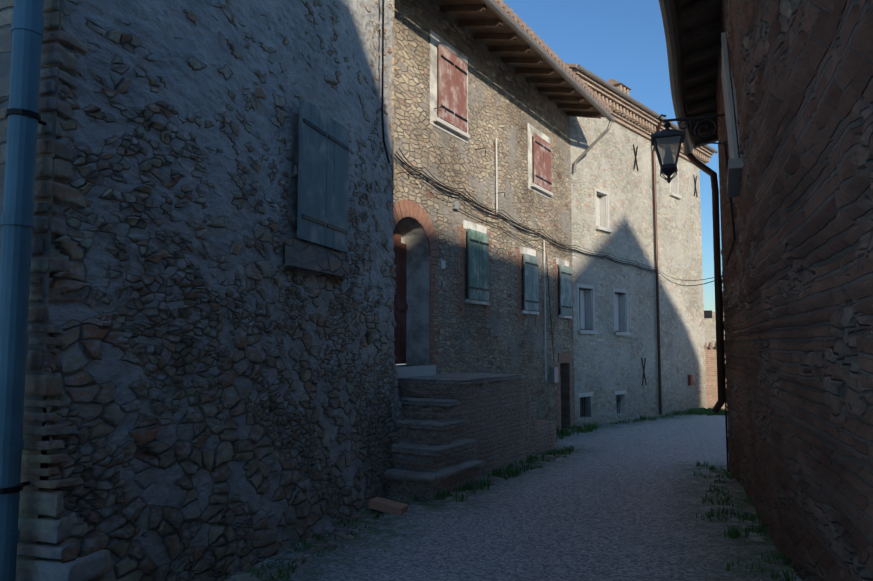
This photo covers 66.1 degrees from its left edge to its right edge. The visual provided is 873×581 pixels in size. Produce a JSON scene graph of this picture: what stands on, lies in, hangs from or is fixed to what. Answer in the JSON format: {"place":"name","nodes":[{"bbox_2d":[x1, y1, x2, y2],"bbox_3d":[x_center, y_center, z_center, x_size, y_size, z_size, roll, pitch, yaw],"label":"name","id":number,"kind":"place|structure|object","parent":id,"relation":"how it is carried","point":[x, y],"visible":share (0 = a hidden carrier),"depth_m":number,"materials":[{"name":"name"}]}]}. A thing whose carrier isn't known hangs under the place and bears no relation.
{"place":"outdoors","nodes":[
{"label":"outdoors","id":0,"kind":"place"},
{"bbox_2d":[0,0,61,559],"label":"quoins","id":1,"kind":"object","parent":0,"point":[6,7],"depth_m":4.00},
{"bbox_2d":[43,0,403,580],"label":"stone wall","id":2,"kind":"structure","parent":0,"point":[230,402],"depth_m":5.36,"materials":[{"name":"grey stone"}]},
{"bbox_2d":[16,0,111,580],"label":"corner quoins","id":3,"kind":"object","parent":2,"relation":"attached to","point":[46,531],"visible":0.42,"depth_m":3.92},
{"bbox_2d":[285,239,348,277],"bbox_3d":[-1.249,-0.324,7.175,0.075,0.260,1.315,-1,-5,17],"label":"window sill","id":4,"kind":"structure","parent":2,"relation":"attached to","point":[305,256],"depth_m":7.01,"materials":[{"name":"grey stone"}]},
{"bbox_2d":[297,97,348,252],"bbox_3d":[-1.200,-1.190,7.229,0.039,1.434,1.103,-1,-5,17],"label":"window shutter","id":5,"kind":"object","parent":2,"relation":"attached to","point":[323,162],"visible":1,"depth_m":7.13,"materials":[{"name":"teal wood"}]},
{"bbox_2d":[302,118,348,233],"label":"shutter hinges","id":6,"kind":"object","parent":5,"relation":"attached to","point":[330,137],"visible":0.98,"depth_m":7.15,"materials":[{"name":"black metal"}]},
{"bbox_2d":[381,0,389,162],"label":"cable","id":7,"kind":"object","parent":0,"point":[382,104],"visible":1,"depth_m":8.94,"materials":[{"name":"black rubber"}]},
{"bbox_2d":[40,364,802,580],"bbox_3d":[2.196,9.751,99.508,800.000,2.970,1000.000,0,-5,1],"label":"gravel ground","id":8,"kind":"structure","parent":0,"point":[618,502],"depth_m":6.61,"materials":[{"name":"grey gravel"}]},
{"bbox_2d":[0,0,43,580],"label":"downspout","id":9,"kind":"object","parent":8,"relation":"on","point":[17,222],"visible":1,"depth_m":3.75,"materials":[{"name":"grey metal"}]},
{"bbox_2d":[41,0,393,452],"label":"building return wall","id":10,"kind":"structure","parent":8,"relation":"on","point":[392,151],"depth_m":9.58,"materials":[{"name":"grey stone"}]},
{"bbox_2d":[0,108,45,493],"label":"pipe brackets","id":11,"kind":"object","parent":10,"relation":"attached to","point":[37,116],"visible":0.62,"depth_m":3.78,"materials":[{"name":"metal"}]},
{"bbox_2d":[369,496,407,514],"bbox_3d":[-0.520,2.343,7.283,0.380,0.085,0.190,8,-1,22],"label":"loose brick","id":12,"kind":"object","parent":8,"relation":"on","point":[385,505],"visible":0.8,"depth_m":7.22,"materials":[{"name":"brown brick"}]},
{"bbox_2d":[384,379,556,499],"bbox_3d":[0.593,2.224,10.525,1.623,1.663,5.237,-3,-5,31],"label":"staircase base","id":13,"kind":"object","parent":8,"relation":"on","point":[505,427],"visible":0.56,"depth_m":9.58,"materials":[{"name":"brown brick"}]},
{"bbox_2d":[383,373,525,482],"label":"stair treads","id":14,"kind":"object","parent":13,"relation":"on","point":[459,379],"visible":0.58,"depth_m":8.83,"materials":[{"name":"grey stone"}]},
{"bbox_2d":[393,0,574,428],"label":"house wall","id":15,"kind":"structure","parent":8,"relation":"on","point":[506,103],"depth_m":12.99,"materials":[{"name":"beige stone"}]},
{"bbox_2d":[393,231,407,363],"bbox_3d":[-0.767,0.093,10.737,0.071,2.164,1.000,-3,-5,31],"label":"door","id":16,"kind":"structure","parent":15,"relation":"in","point":[400,278],"depth_m":11.00,"materials":[{"name":"brown wood"}]},
{"bbox_2d":[394,217,428,366],"bbox_3d":[-0.604,0.018,10.643,0.460,2.340,1.120,-3,-5,31],"label":"arched doorway recess","id":17,"kind":"object","parent":15,"relation":"attached to","point":[410,231],"visible":0.33,"depth_m":11.09,"materials":[{"name":"grey paint"}]},
{"bbox_2d":[396,365,435,377],"bbox_3d":[-0.562,1.291,10.515,0.560,0.220,1.220,-3,-5,31],"label":"doorstep","id":18,"kind":"object","parent":15,"relation":"attached to","point":[415,371],"visible":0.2,"depth_m":10.39,"materials":[{"name":"grey stone"}]},
{"bbox_2d":[393,200,438,364],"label":"building door arch bricks","id":19,"kind":"object","parent":15,"relation":"attached to","point":[406,208],"visible":0.62,"depth_m":10.98,"materials":[{"name":"brick"}]},
{"bbox_2d":[441,260,445,268],"bbox_3d":[0.113,-0.443,11.405,0.015,0.140,0.140,-3,-5,31],"label":"house number tile","id":20,"kind":"object","parent":15,"relation":"attached to","point":[443,264],"visible":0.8,"depth_m":11.40,"materials":[{"name":"ceramic"}]},
{"bbox_2d":[430,29,467,143],"bbox_3d":[0.227,-3.563,11.865,0.032,1.629,1.314,-3,-5,31],"label":"window frame","id":21,"kind":"object","parent":15,"relation":"attached to","point":[435,39],"visible":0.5,"depth_m":11.46,"materials":[{"name":"white stone"}]},
{"bbox_2d":[441,200,458,286],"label":"junction boxes","id":22,"kind":"object","parent":15,"relation":"attached to","point":[455,204],"visible":0.98,"depth_m":11.73,"materials":[{"name":"grey plastic"}]},
{"bbox_2d":[396,106,504,195],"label":"cable brackets","id":23,"kind":"object","parent":15,"relation":"attached to","point":[474,149],"visible":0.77,"depth_m":11.31,"materials":[{"name":"black metal"}]},
{"bbox_2d":[433,116,469,138],"bbox_3d":[0.268,-2.848,11.782,0.090,0.070,1.174,-3,-5,31],"label":"window sill","id":24,"kind":"structure","parent":15,"relation":"attached to","point":[449,126],"depth_m":11.69,"materials":[{"name":"white stone"}]},
{"bbox_2d":[438,44,466,132],"bbox_3d":[0.296,-3.537,11.820,0.042,1.289,0.962,-3,-5,31],"label":"window shutter","id":25,"kind":"object","parent":15,"relation":"attached to","point":[452,87],"visible":0.81,"depth_m":11.75,"materials":[{"name":"red wood"}]},
{"bbox_2d":[441,55,467,121],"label":"shutter hinges","id":26,"kind":"object","parent":25,"relation":"attached to","point":[465,73],"visible":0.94,"depth_m":11.80,"materials":[{"name":"black metal"}]},
{"bbox_2d":[457,224,491,316],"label":"building brick jambs","id":27,"kind":"object","parent":15,"relation":"attached to","point":[461,271],"visible":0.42,"depth_m":11.98,"materials":[{"name":"red brick"}]},
{"bbox_2d":[463,219,489,304],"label":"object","id":28,"kind":"structure","parent":15,"relation":"attached to","point":[473,226],"depth_m":12.35,"materials":[{"name":"white stone"}]},
{"bbox_2d":[468,228,488,300],"bbox_3d":[0.776,-0.458,12.364,0.038,1.268,0.777,-3,-5,31],"label":"window shutter","id":29,"kind":"object","parent":15,"relation":"attached to","point":[478,265],"visible":1,"depth_m":12.31,"materials":[{"name":"wood"}]},
{"bbox_2d":[470,239,488,290],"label":"shutter hinges","id":30,"kind":"object","parent":29,"relation":"attached to","point":[483,243],"visible":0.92,"depth_m":12.32,"materials":[{"name":"black metal"}]},
{"bbox_2d":[431,0,603,118],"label":"eave rafters","id":31,"kind":"object","parent":15,"relation":"attached to","point":[486,25],"visible":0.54,"depth_m":13.24,"materials":[{"name":"brown wood"}]},
{"bbox_2d":[481,0,614,172],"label":"rain gutter","id":32,"kind":"object","parent":31,"relation":"attached to","point":[506,18],"visible":1,"depth_m":13.34,"materials":[{"name":"grey metal"}]},
{"bbox_2d":[496,138,546,379],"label":"conduit pipes","id":33,"kind":"object","parent":15,"relation":"attached to","point":[544,266],"visible":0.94,"depth_m":15.02,"materials":[{"name":"grey metal"}]},
{"bbox_2d":[516,249,539,324],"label":"building brick jambs","id":34,"kind":"object","parent":15,"relation":"attached to","point":[520,291],"visible":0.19,"depth_m":14.06,"materials":[{"name":"red brick"}]},
{"bbox_2d":[520,246,538,314],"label":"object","id":35,"kind":"structure","parent":15,"relation":"attached to","point":[524,250],"depth_m":14.41,"materials":[{"name":"white stone"}]},
{"bbox_2d":[524,254,538,310],"bbox_3d":[2.037,-0.163,14.415,0.038,1.190,0.705,-3,-5,31],"label":"window shutter","id":36,"kind":"object","parent":15,"relation":"attached to","point":[531,288],"visible":1,"depth_m":14.36,"materials":[{"name":"blue wood"}]},
{"bbox_2d":[525,262,538,302],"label":"shutter hinges","id":37,"kind":"object","parent":36,"relation":"attached to","point":[534,265],"visible":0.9,"depth_m":14.37,"materials":[{"name":"black metal"}]},
{"bbox_2d":[527,123,550,198],"bbox_3d":[2.344,-2.919,15.304,0.032,1.471,1.312,-3,-5,31],"label":"window frame","id":38,"kind":"object","parent":15,"relation":"attached to","point":[531,129],"visible":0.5,"depth_m":14.91,"materials":[{"name":"white stone"}]},
{"bbox_2d":[530,183,552,195],"bbox_3d":[2.386,-2.282,15.227,0.090,0.070,1.172,-3,-5,31],"label":"window sill","id":39,"kind":"structure","parent":15,"relation":"attached to","point":[540,189],"depth_m":15.13,"materials":[{"name":"white stone"}]},
{"bbox_2d":[533,133,551,191],"bbox_3d":[2.413,-2.892,15.259,0.038,1.131,0.961,-3,-5,31],"label":"window shutter","id":40,"kind":"object","parent":15,"relation":"attached to","point":[542,162],"visible":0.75,"depth_m":15.19,"materials":[{"name":"red wood"}]},
{"bbox_2d":[535,140,551,184],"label":"shutter hinges","id":41,"kind":"object","parent":40,"relation":"attached to","point":[541,178],"visible":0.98,"depth_m":15.22,"materials":[{"name":"metal"}]},
{"bbox_2d":[493,0,610,114],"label":"building roof tiles","id":42,"kind":"object","parent":15,"relation":"on","point":[536,38],"visible":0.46,"depth_m":13.30,"materials":[{"name":"orange ceramic"}]},
{"bbox_2d":[549,367,557,382],"bbox_3d":[2.688,1.928,15.357,0.120,0.340,0.240,-3,-5,31],"label":"utility box","id":43,"kind":"object","parent":15,"relation":"attached to","point":[553,371],"visible":1,"depth_m":15.27,"materials":[{"name":"grey metal"}]},
{"bbox_2d":[553,260,572,327],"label":"building brick jambs","id":44,"kind":"object","parent":15,"relation":"attached to","point":[555,293],"visible":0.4,"depth_m":15.82,"materials":[{"name":"brown brick"}]},
{"bbox_2d":[556,258,571,318],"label":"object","id":45,"kind":"structure","parent":15,"relation":"attached to","point":[559,261],"depth_m":16.18,"materials":[{"name":"white stone"}]},
{"bbox_2d":[556,353,573,430],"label":"building cellar door bricks","id":46,"kind":"object","parent":15,"relation":"attached to","point":[564,357],"visible":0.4,"depth_m":16.03,"materials":[{"name":"brick"}]},
{"bbox_2d":[560,363,569,428],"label":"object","id":47,"kind":"object","parent":15,"relation":"in","point":[565,399],"visible":0.2,"depth_m":16.38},
{"bbox_2d":[560,264,571,315],"bbox_3d":[3.122,-0.004,16.191,0.039,1.191,0.708,-3,-5,31],"label":"window shutter","id":48,"kind":"object","parent":15,"relation":"attached to","point":[565,289],"visible":1,"depth_m":16.13,"materials":[{"name":"wood"}]},
{"bbox_2d":[561,271,571,308],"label":"shutter hinges","id":49,"kind":"object","parent":48,"relation":"attached to","point":[571,275],"visible":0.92,"depth_m":16.15,"materials":[{"name":"black metal"}]},
{"bbox_2d":[215,407,796,580],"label":"grass tufts","id":50,"kind":"object","parent":8,"relation":"on","point":[565,432],"visible":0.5,"depth_m":7.93,"materials":[{"name":"green plant"}]},
{"bbox_2d":[227,412,799,580],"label":"weeds","id":51,"kind":"object","parent":8,"relation":"on","point":[338,532],"visible":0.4,"depth_m":6.23,"materials":[{"name":"green plant"}]},
{"bbox_2d":[570,116,706,426],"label":"building wall","id":52,"kind":"structure","parent":8,"relation":"on","point":[607,363],"depth_m":19.59,"materials":[{"name":"paint"}]},
{"bbox_2d":[579,195,619,331],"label":"building window frames","id":53,"kind":"structure","parent":52,"relation":"attached to","point":[584,290],"depth_m":17.69,"materials":[{"name":"grey stone"}]},
{"bbox_2d":[580,395,620,417],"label":"building cellar grilles","id":54,"kind":"object","parent":52,"relation":"in","point":[582,403],"visible":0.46,"depth_m":17.18,"materials":[{"name":"black metal"}]},
{"bbox_2d":[579,174,676,330],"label":"window shutters","id":55,"kind":"object","parent":52,"relation":"attached to","point":[585,304],"visible":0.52,"depth_m":18.51,"materials":[{"name":"white wood"}]},
{"bbox_2d":[579,184,677,418],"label":"window reveals","id":56,"kind":"object","parent":52,"relation":"attached to","point":[621,404],"visible":0.15,"depth_m":18.34,"materials":[{"name":"grey paint"}]},
{"bbox_2d":[577,165,681,397],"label":"window frames","id":57,"kind":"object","parent":52,"relation":"attached to","point":[609,230],"depth_m":18.22,"materials":[{"name":"white stone"}]},
{"bbox_2d":[573,69,713,164],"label":"cornice","id":58,"kind":"structure","parent":52,"relation":"attached to","point":[626,113],"depth_m":19.44,"materials":[{"name":"beige stone"}]},
{"bbox_2d":[577,65,717,152],"bbox_3d":[6.790,-5.274,20.403,0.120,0.114,9.866,-4,-6,41],"label":"rain gutter","id":59,"kind":"object","parent":58,"relation":"attached to","point":[616,90],"visible":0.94,"depth_m":18.59,"materials":[{"name":"metal"}]},
{"bbox_2d":[652,120,661,413],"bbox_3d":[6.815,-0.765,20.368,0.522,8.980,0.105,-18,-18,75],"label":"drainpipe","id":60,"kind":"object","parent":52,"relation":"attached to","point":[657,279],"visible":0.85,"depth_m":20.51,"materials":[{"name":"brown metal"}]},
{"bbox_2d":[633,144,697,385],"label":"wall anchors","id":61,"kind":"object","parent":52,"relation":"attached to","point":[694,195],"visible":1,"depth_m":19.91,"materials":[{"name":"black metal"}]},
{"bbox_2d":[688,375,692,384],"bbox_3d":[8.408,2.963,22.209,0.100,0.340,0.220,-4,-6,41],"label":"utility box","id":62,"kind":"object","parent":52,"relation":"attached to","point":[690,379],"visible":1,"depth_m":22.14,"materials":[{"name":"red metal"}]},
{"bbox_2d":[704,309,724,346],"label":"house wall","id":63,"kind":"structure","parent":8,"relation":"on","point":[710,328],"depth_m":25.42,"materials":[{"name":"beige paint"}]},
{"bbox_2d":[704,310,711,317],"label":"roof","id":64,"kind":"structure","parent":63,"relation":"attached to","point":[707,313],"depth_m":25.45,"materials":[{"name":"metal"}]},
{"bbox_2d":[705,347,725,409],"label":"brick garden wall","id":65,"kind":"structure","parent":8,"relation":"on","point":[711,376],"depth_m":23.36,"materials":[{"name":"brick"}]},
{"bbox_2d":[704,342,715,348],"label":"roof tiles","id":66,"kind":"object","parent":65,"relation":"on","point":[710,345],"visible":0.08,"depth_m":23.41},
{"bbox_2d":[718,145,729,460],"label":"end walls","id":67,"kind":"structure","parent":8,"relation":"on","point":[723,289],"depth_m":10.29,"materials":[{"name":"brown brick"}]},
{"bbox_2d":[716,0,872,580],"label":"wall","id":68,"kind":"structure","parent":8,"relation":"on","point":[797,281],"depth_m":3.65,"materials":[{"name":"brown brick"}]},
{"bbox_2d":[651,114,727,182],"bbox_3d":[2.848,-1.620,7.554,0.818,0.810,0.360,-2,-5,18],"label":"street lamp","id":69,"kind":"object","parent":68,"relation":"attached to","point":[668,170],"depth_m":7.53,"materials":[{"name":"black metal"}]},
{"bbox_2d":[675,0,721,148],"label":"eave rafters","id":70,"kind":"object","parent":68,"relation":"on","point":[699,21],"visible":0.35,"depth_m":7.34,"materials":[{"name":"brown wood"}]},
{"bbox_2d":[659,0,692,155],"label":"gutter","id":71,"kind":"object","parent":70,"relation":"attached to","point":[668,9],"visible":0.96,"depth_m":7.28,"materials":[{"name":"metal"}]},
{"bbox_2d":[721,141,735,471],"bbox_3d":[3.789,0.540,8.680,0.088,4.176,3.081,-2,-5,21],"label":"conduit","id":72,"kind":"object","parent":68,"relation":"attached to","point":[731,206],"visible":0.65,"depth_m":9.95,"materials":[{"name":"metal"}]},
{"bbox_2d":[726,27,743,196],"bbox_3d":[2.756,-1.648,6.191,0.170,1.344,1.255,-2,-5,23],"label":"window stone","id":73,"kind":"object","parent":68,"relation":"attached to","point":[735,167],"visible":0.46,"depth_m":5.74,"materials":[{"name":"grey stone"}]},
{"bbox_2d":[721,32,738,158],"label":"shutters","id":74,"kind":"object","parent":73,"relation":"attached to","point":[729,113],"visible":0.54,"depth_m":5.79,"materials":[{"name":"grey wood"}]},
{"bbox_2d":[503,0,722,311],"label":"sky","id":75,"kind":"structure","parent":0,"point":[623,41],"materials":[{"name":"blue"}]},
{"bbox_2d":[566,63,710,150],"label":"roof tiles","id":76,"kind":"object","parent":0,"point":[573,66],"visible":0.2,"depth_m":16.85,"materials":[{"name":"orange ceramic"}]},
{"bbox_2d":[615,84,628,94],"bbox_3d":[6.696,-5.993,24.850,0.660,3.020,0.720,-4,-6,41],"label":"chimney","id":77,"kind":"object","parent":76,"relation":"on","point":[623,89],"visible":0.15,"depth_m":24.71,"materials":[{"name":"brick"}]},
{"bbox_2d":[607,78,631,89],"bbox_3d":[6.696,-7.638,24.983,0.800,0.280,0.900,-4,-6,41],"label":"chimney cap","id":78,"kind":"object","parent":77,"relation":"on","point":[613,82],"visible":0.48,"depth_m":24.60,"materials":[{"name":"ceramic"}]},
{"bbox_2d":[685,153,724,413],"bbox_3d":[4.104,-0.212,10.327,0.190,4.111,0.712,1,-5,-12],"label":"downpipe","id":79,"kind":"object","parent":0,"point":[712,174],"visible":0.9,"depth_m":10.00,"materials":[{"name":"black metal"}]},
{"label":"building","id":80,"kind":"object","parent":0,"visible":0},
{"bbox_2d":[394,148,713,357],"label":"wall cables","id":81,"kind":"object","parent":80,"relation":"attached to","point":[466,198],"depth_m":13.39,"materials":[{"name":"black rubber"}]}
]}

